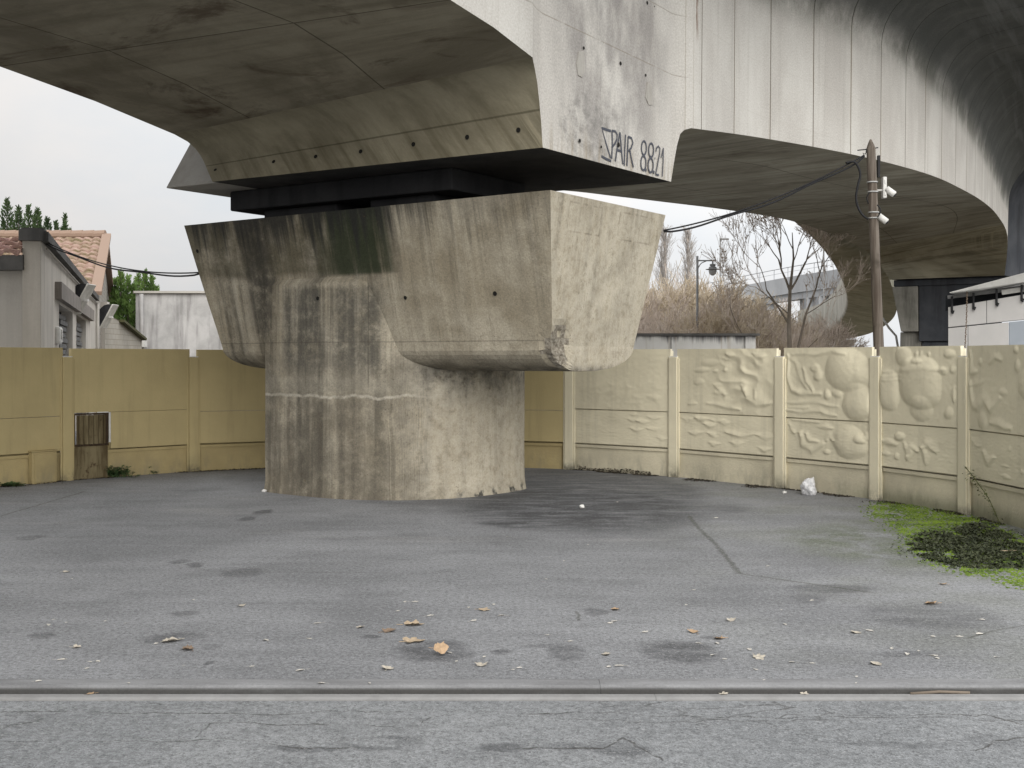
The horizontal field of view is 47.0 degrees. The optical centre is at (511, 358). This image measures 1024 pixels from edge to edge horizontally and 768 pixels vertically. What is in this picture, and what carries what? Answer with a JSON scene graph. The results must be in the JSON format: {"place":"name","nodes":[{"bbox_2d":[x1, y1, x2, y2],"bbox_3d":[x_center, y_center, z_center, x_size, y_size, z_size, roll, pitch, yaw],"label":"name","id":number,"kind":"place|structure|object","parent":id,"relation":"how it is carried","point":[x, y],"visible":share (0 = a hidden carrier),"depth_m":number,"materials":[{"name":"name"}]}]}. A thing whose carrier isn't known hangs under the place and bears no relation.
{"place":"outdoors","nodes":[
{"label":"outdoors","id":0,"kind":"place"},
{"bbox_2d":[184,190,664,499],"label":"viaduct pier","id":1,"kind":"structure","parent":0,"point":[396,352],"depth_m":15.39,"materials":[{"name":"concrete"}]},
{"bbox_2d":[0,0,1023,279],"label":"viaduct","id":2,"kind":"object","parent":1,"relation":"on","point":[268,108],"visible":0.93,"depth_m":15.62,"materials":[{"name":"concrete"}]},
{"bbox_2d":[0,431,1023,678],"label":"pavement","id":3,"kind":"structure","parent":0,"point":[316,587],"depth_m":9.55,"materials":[{"name":"grey asphalt"}]},
{"bbox_2d":[0,481,25,486],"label":"weed","id":4,"kind":"object","parent":3,"relation":"on","point":[11,483],"visible":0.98,"depth_m":17.00,"materials":[{"name":"green plant"}]},
{"bbox_2d":[28,449,58,483],"bbox_3d":[-6.953,1.630,17.462,0.126,0.540,0.440,0,0,37],"label":"meter box","id":5,"kind":"object","parent":3,"relation":"on","point":[42,466],"visible":0.81,"depth_m":17.39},
{"bbox_2d":[104,465,139,477],"bbox_3d":[-6.139,1.755,18.315,0.752,0.196,0.332,0,0,0],"label":"weed","id":6,"kind":"object","parent":3,"relation":"on","point":[116,472],"visible":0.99,"depth_m":18.30,"materials":[{"name":"green plant"}]},
{"bbox_2d":[161,637,183,641],"bbox_3d":[-2.224,1.835,7.708,0.107,0.024,0.186,2,-3,36],"label":"dry leaf","id":7,"kind":"object","parent":3,"relation":"on","point":[170,639],"visible":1,"depth_m":7.71,"materials":[{"name":"beige plant"}]},
{"bbox_2d":[182,644,193,650],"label":"dry leaf","id":8,"kind":"object","parent":3,"relation":"on","point":[188,647],"visible":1,"depth_m":7.50,"materials":[{"name":"brown plant"}]},
{"bbox_2d":[378,628,394,632],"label":"dry leaf","id":9,"kind":"object","parent":3,"relation":"on","point":[387,630],"visible":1,"depth_m":7.98,"materials":[{"name":"brown plant"}]},
{"bbox_2d":[382,665,392,670],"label":"dry leaf","id":10,"kind":"object","parent":3,"relation":"on","point":[386,667],"visible":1,"depth_m":7.02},
{"bbox_2d":[396,619,423,624],"bbox_3d":[-0.703,1.832,8.169,0.149,0.028,0.136,0,0,30],"label":"dry leaf","id":11,"kind":"object","parent":3,"relation":"on","point":[415,621],"visible":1,"depth_m":8.19,"materials":[{"name":"brown plant"}]},
{"bbox_2d":[399,637,424,641],"bbox_3d":[-0.650,1.834,7.676,0.204,0.022,0.128,5,-5,-44],"label":"dry leaf","id":12,"kind":"object","parent":3,"relation":"on","point":[412,639],"visible":1,"depth_m":7.70,"materials":[{"name":"brown plant"}]},
{"bbox_2d":[428,641,448,653],"bbox_3d":[-0.456,1.804,7.340,0.132,0.083,0.009,0,-35,-18],"label":"dry leaf","id":13,"kind":"object","parent":3,"relation":"on","point":[442,648],"visible":1,"depth_m":7.35,"materials":[{"name":"brown plant"}]},
{"bbox_2d":[475,662,486,665],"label":"dry leaf","id":14,"kind":"object","parent":3,"relation":"on","point":[480,664],"visible":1,"depth_m":7.09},
{"bbox_2d":[0,345,1023,528],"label":"fence","id":15,"kind":"object","parent":3,"relation":"on","point":[923,426],"visible":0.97,"depth_m":17.49,"materials":[{"name":"beige paint"}]},
{"bbox_2d":[74,412,110,479],"bbox_3d":[-6.474,1.337,18.111,0.600,1.026,0.068,0,0,-43],"label":"hatch door","id":16,"kind":"structure","parent":15,"relation":"in","point":[93,430],"depth_m":18.10,"materials":[{"name":"brown wood"}]},
{"bbox_2d":[0,466,1023,534],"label":"debris","id":17,"kind":"object","parent":3,"relation":"on","point":[748,485],"visible":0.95,"depth_m":17.68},
{"bbox_2d":[633,333,759,355],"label":"shed","id":18,"kind":"structure","parent":3,"relation":"on","point":[674,342],"depth_m":27.00,"materials":[{"name":"white concrete"}]},
{"bbox_2d":[753,654,764,659],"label":"dry leaf","id":19,"kind":"object","parent":3,"relation":"on","point":[758,656],"visible":1,"depth_m":7.27,"materials":[{"name":"beige plant"}]},
{"bbox_2d":[800,477,816,494],"bbox_3d":[4.023,1.728,16.004,0.212,0.245,0.256,0,0,0],"label":"plastic bag","id":20,"kind":"object","parent":3,"relation":"on","point":[807,486],"visible":1,"depth_m":15.92,"materials":[{"name":"white plastic"}]},
{"bbox_2d":[858,501,1023,589],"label":"moss","id":21,"kind":"object","parent":3,"relation":"on","point":[982,571],"visible":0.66,"depth_m":12.94,"materials":[{"name":"green plant"}]},
{"bbox_2d":[866,505,1023,572],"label":"leaf heap","id":22,"kind":"object","parent":3,"relation":"on","point":[951,543],"visible":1,"depth_m":11.36,"materials":[{"name":"green plant"}]},
{"bbox_2d":[962,466,1002,524],"bbox_3d":[5.359,1.568,13.444,0.180,0.623,0.847,0,0,-6],"label":"climbing weed","id":23,"kind":"object","parent":3,"relation":"on","point":[982,493],"visible":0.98,"depth_m":13.39,"materials":[{"name":"green plant"}]},
{"bbox_2d":[946,273,1023,355],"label":"prefab building","id":24,"kind":"structure","parent":3,"relation":"on","point":[1002,299],"depth_m":20.50,"materials":[{"name":"white paint"}]},
{"bbox_2d":[964,291,967,347],"bbox_3d":[7.936,-0.588,20.596,0.078,1.193,0.034,0,0,44],"label":"chain","id":25,"kind":"object","parent":24,"relation":"hanging from","point":[966,317],"visible":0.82,"depth_m":20.58,"materials":[{"name":"grey metal"}]},
{"bbox_2d":[0,701,1023,767],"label":"road","id":26,"kind":"structure","parent":0,"point":[511,734],"depth_m":5.95,"materials":[{"name":"grey asphalt"}]},
{"bbox_2d":[0,67,1023,346],"label":"sky","id":27,"kind":"structure","parent":0,"point":[111,170],"materials":[{"name":"white"}]},
{"bbox_2d":[892,276,1004,345],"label":"viaduct pier","id":28,"kind":"structure","parent":0,"point":[922,312],"depth_m":41.49,"materials":[{"name":"grey concrete"}]},
{"label":"ground","id":29,"kind":"structure","parent":0,"visible":0},
{"bbox_2d":[0,197,45,229],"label":"conifer","id":30,"kind":"object","parent":29,"relation":"on","point":[17,222],"visible":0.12,"depth_m":71.90,"materials":[{"name":"green plant"}]},
{"bbox_2d":[0,227,98,430],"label":"rendered workshop","id":31,"kind":"structure","parent":29,"relation":"on","point":[40,299],"depth_m":20.67,"materials":[{"name":"grey paint"}]},
{"bbox_2d":[55,326,62,343],"bbox_3d":[-9.213,-0.468,23.949,0.141,0.360,0.700,0,0,-17],"label":"alarm box","id":32,"kind":"object","parent":31,"relation":"attached to","point":[58,335],"visible":1,"depth_m":23.64,"materials":[{"name":"white paint"}]},
{"bbox_2d":[59,312,67,355],"bbox_3d":[-10.354,0.412,26.825,0.180,3.076,4.690,0,0,-17],"label":"window shutter","id":33,"kind":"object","parent":31,"relation":"in","point":[61,322],"depth_m":28.10,"materials":[{"name":"grey metal"}]},
{"bbox_2d":[76,321,81,415],"bbox_3d":[-12.244,0.412,32.940,0.180,3.076,4.984,0,0,-17],"label":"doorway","id":34,"kind":"structure","parent":31,"relation":"in","point":[78,326],"depth_m":33.97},
{"bbox_2d":[75,283,95,313],"bbox_3d":[-11.160,-1.538,30.500,0.581,0.774,0.589,0,0,0],"label":"floodlight","id":35,"kind":"object","parent":31,"relation":"attached to","point":[83,292],"visible":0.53,"depth_m":30.37,"materials":[{"name":"white paint"}]},
{"bbox_2d":[46,243,198,276],"bbox_3d":[-6.532,-1.694,19.258,5.540,0.947,0.038,0,0,45],"label":"overhead cable","id":36,"kind":"object","parent":31,"relation":"attached to","point":[122,268],"visible":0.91,"depth_m":18.81,"materials":[{"name":"black rubber"}]},
{"bbox_2d":[0,230,112,348],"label":"tile roofed house","id":37,"kind":"structure","parent":29,"relation":"on","point":[94,245],"depth_m":51.06,"materials":[{"name":"orange tile"}]},
{"bbox_2d":[99,304,118,327],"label":"floodlight","id":38,"kind":"object","parent":37,"relation":"attached to","point":[107,313],"visible":0.85,"depth_m":42.69,"materials":[{"name":"white paint"}]},
{"bbox_2d":[42,212,71,229],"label":"conifer","id":39,"kind":"object","parent":29,"relation":"on","point":[47,224],"visible":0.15,"depth_m":74.94,"materials":[{"name":"green plant"}]},
{"bbox_2d":[108,270,137,328],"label":"conifer","id":40,"kind":"object","parent":29,"relation":"on","point":[123,296],"visible":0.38,"depth_m":59.85,"materials":[{"name":"green plant"}]},
{"bbox_2d":[105,317,146,348],"bbox_3d":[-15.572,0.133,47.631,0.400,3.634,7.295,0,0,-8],"label":"shed","id":41,"kind":"structure","parent":29,"relation":"on","point":[122,334],"depth_m":46.54,"materials":[{"name":"beige wood"}]},
{"bbox_2d":[133,268,159,319],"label":"conifer","id":42,"kind":"object","parent":29,"relation":"on","point":[144,284],"visible":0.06,"depth_m":63.91,"materials":[{"name":"green plant"}]},
{"bbox_2d":[133,291,222,355],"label":"rendered block","id":43,"kind":"structure","parent":29,"relation":"on","point":[174,319],"depth_m":54.76,"materials":[{"name":"white paint"}]},
{"bbox_2d":[0,679,1023,693],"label":"kerb","id":44,"kind":"structure","parent":29,"relation":"on","point":[491,686],"depth_m":6.67,"materials":[{"name":"concrete"}]},
{"bbox_2d":[0,694,1023,700],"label":"gutter","id":45,"kind":"object","parent":29,"relation":"on","point":[511,697],"visible":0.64,"depth_m":6.55,"materials":[{"name":"concrete"}]},
{"bbox_2d":[910,690,969,693],"bbox_3d":[2.408,1.881,6.630,0.341,0.023,0.028,0,0,-3],"label":"stick","id":46,"kind":"object","parent":45,"relation":"on","point":[944,691],"visible":1,"depth_m":6.63,"materials":[{"name":"beige wood"}]},
{"bbox_2d":[638,289,667,331],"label":"bare shrub","id":47,"kind":"object","parent":29,"relation":"on","point":[647,310],"visible":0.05,"depth_m":43.95,"materials":[{"name":"brown plant"}]},
{"bbox_2d":[652,225,679,294],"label":"poplar","id":48,"kind":"object","parent":29,"relation":"on","point":[664,248],"visible":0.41,"depth_m":94.84,"materials":[{"name":"plant"}]},
{"bbox_2d":[644,274,688,315],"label":"bare shrub","id":49,"kind":"object","parent":29,"relation":"on","point":[666,302],"visible":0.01,"depth_m":52.38,"materials":[{"name":"brown plant"}]},
{"bbox_2d":[637,311,725,332],"bbox_3d":[4.786,0.200,38.615,5.331,3.550,5.038,0,0,20],"label":"bare shrub","id":50,"kind":"object","parent":29,"relation":"on","point":[643,329],"visible":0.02,"depth_m":38.59,"materials":[{"name":"brown plant"}]},
{"bbox_2d":[643,274,729,320],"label":"bare shrub","id":51,"kind":"object","parent":29,"relation":"on","point":[671,298],"visible":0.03,"depth_m":50.79,"materials":[{"name":"brown plant"}]},
{"bbox_2d":[675,224,701,291],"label":"poplar","id":52,"kind":"object","parent":29,"relation":"on","point":[688,244],"visible":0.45,"depth_m":99.86,"materials":[{"name":"brown plant"}]},
{"bbox_2d":[641,286,744,331],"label":"bare shrub","id":53,"kind":"object","parent":29,"relation":"on","point":[679,302],"visible":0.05,"depth_m":45.24,"materials":[{"name":"brown plant"}]},
{"bbox_2d":[660,271,750,313],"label":"bare shrub","id":54,"kind":"object","parent":29,"relation":"on","point":[676,280],"visible":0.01,"depth_m":57.24,"materials":[{"name":"brown plant"}]},
{"bbox_2d":[696,256,719,331],"bbox_3d":[6.673,-0.764,39.947,0.787,5.428,0.480,0,0,-20],"label":"street lamp","id":55,"kind":"object","parent":29,"relation":"on","point":[712,269],"visible":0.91,"depth_m":39.97,"materials":[{"name":"metal"}]},
{"bbox_2d":[639,279,777,346],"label":"bare shrub","id":56,"kind":"object","parent":29,"relation":"on","point":[727,310],"visible":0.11,"depth_m":40.38,"materials":[{"name":"brown plant"}]},
{"bbox_2d":[645,257,799,328],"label":"bare shrub","id":57,"kind":"object","parent":29,"relation":"on","point":[705,291],"visible":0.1,"depth_m":51.51,"materials":[{"name":"brown plant"}]},
{"bbox_2d":[648,287,800,353],"bbox_3d":[7.140,-0.236,40.066,5.995,4.446,6.229,0,0,-32],"label":"bare shrub","id":58,"kind":"object","parent":29,"relation":"on","point":[714,323],"visible":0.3,"depth_m":39.23,"materials":[{"name":"brown plant"}]},
{"bbox_2d":[720,238,728,281],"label":"street lamp","id":59,"kind":"object","parent":29,"relation":"on","point":[720,252],"visible":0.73,"depth_m":104.93,"materials":[{"name":"metal"}]},
{"bbox_2d":[673,282,796,331],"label":"bare shrub","id":60,"kind":"object","parent":29,"relation":"on","point":[762,298],"visible":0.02,"depth_m":51.41,"materials":[{"name":"brown plant"}]},
{"bbox_2d":[653,260,852,346],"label":"overpass","id":61,"kind":"object","parent":29,"relation":"on","point":[778,287],"visible":0.22,"depth_m":114.21,"materials":[{"name":"grey concrete"}]},
{"bbox_2d":[736,299,812,347],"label":"bare shrub","id":62,"kind":"object","parent":29,"relation":"on","point":[781,319],"visible":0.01,"depth_m":46.99,"materials":[{"name":"brown plant"}]},
{"bbox_2d":[765,298,797,324],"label":"bare shrub","id":63,"kind":"object","parent":29,"relation":"on","point":[784,307],"depth_m":64.37,"materials":[{"name":"plant"}]},
{"bbox_2d":[701,209,870,348],"bbox_3d":[8.410,-1.818,35.948,5.374,7.562,3.131,0,0,0],"label":"bare tree","id":64,"kind":"object","parent":29,"relation":"on","point":[790,286],"visible":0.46,"depth_m":35.92,"materials":[{"name":"brown plant"}]},
{"bbox_2d":[745,303,834,355],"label":"bare shrub","id":65,"kind":"object","parent":29,"relation":"on","point":[803,341],"visible":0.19,"depth_m":40.60,"materials":[{"name":"brown plant"}]},
{"bbox_2d":[765,322,818,346],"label":"bare shrub","id":66,"kind":"object","parent":29,"relation":"on","point":[794,335],"visible":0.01,"depth_m":46.65,"materials":[{"name":"brown plant"}]},
{"bbox_2d":[768,318,842,347],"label":"bare shrub","id":67,"kind":"object","parent":29,"relation":"on","point":[817,344],"visible":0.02,"depth_m":47.39,"materials":[{"name":"brown plant"}]},
{"bbox_2d":[777,302,853,345],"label":"bare shrub","id":68,"kind":"object","parent":29,"relation":"on","point":[811,322],"visible":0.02,"depth_m":56.67,"materials":[{"name":"brown plant"}]},
{"bbox_2d":[774,312,870,347],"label":"bare shrub","id":69,"kind":"object","parent":29,"relation":"on","point":[835,332],"visible":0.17,"depth_m":52.92,"materials":[{"name":"brown plant"}]},
{"bbox_2d":[823,251,824,299],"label":"street lamp","id":70,"kind":"object","parent":29,"relation":"on","point":[823,276],"depth_m":104.94,"materials":[{"name":"metal"}]},
{"bbox_2d":[795,222,896,344],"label":"curved ramp","id":71,"kind":"structure","parent":29,"relation":"on","point":[854,304],"depth_m":59.29,"materials":[{"name":"concrete"}]},
{"bbox_2d":[883,318,898,346],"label":"drain pipe","id":72,"kind":"object","parent":71,"relation":"attached to","point":[892,331],"visible":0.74,"depth_m":45.96,"materials":[{"name":"grey metal"}]},
{"bbox_2d":[845,139,895,355],"bbox_3d":[4.938,-0.489,16.271,0.710,5.084,0.214,0,0,0],"label":"utility pole","id":73,"kind":"object","parent":29,"relation":"on","point":[874,217],"visible":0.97,"depth_m":16.24,"materials":[{"name":"brown wood"}]},
{"bbox_2d":[663,155,864,232],"bbox_3d":[3.447,-2.249,16.000,2.896,1.130,0.032,0,0,-10],"label":"overhead cable","id":74,"kind":"object","parent":73,"relation":"attached to","point":[758,207],"visible":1,"depth_m":15.99,"materials":[{"name":"black rubber"}]}
]}

